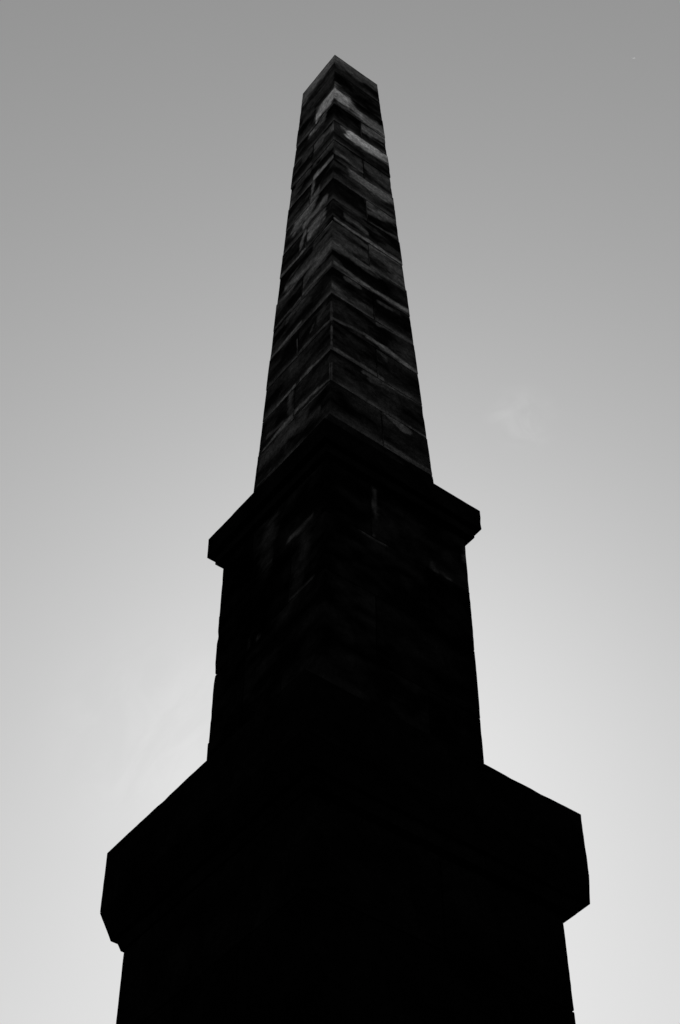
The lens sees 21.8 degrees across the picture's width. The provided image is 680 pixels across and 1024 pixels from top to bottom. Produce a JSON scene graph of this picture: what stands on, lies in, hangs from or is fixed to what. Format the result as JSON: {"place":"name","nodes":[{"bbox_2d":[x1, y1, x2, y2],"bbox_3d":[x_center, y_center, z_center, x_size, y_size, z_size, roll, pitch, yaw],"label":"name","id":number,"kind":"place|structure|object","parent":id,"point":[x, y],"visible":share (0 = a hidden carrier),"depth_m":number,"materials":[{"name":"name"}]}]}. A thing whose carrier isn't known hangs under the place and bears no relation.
{"place":"outdoors","nodes":[
{"label":"outdoors","id":0,"kind":"place"},
{"bbox_2d":[0,0,679,1023],"label":"sky","id":1,"kind":"structure","parent":0,"point":[148,147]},
{"bbox_2d":[100,55,589,1023],"bbox_3d":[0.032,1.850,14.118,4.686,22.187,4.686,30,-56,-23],"label":"obelisk monument","id":2,"kind":"object","parent":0,"point":[342,825],"visible":1,"depth_m":12.80,"materials":[{"name":"stone"}]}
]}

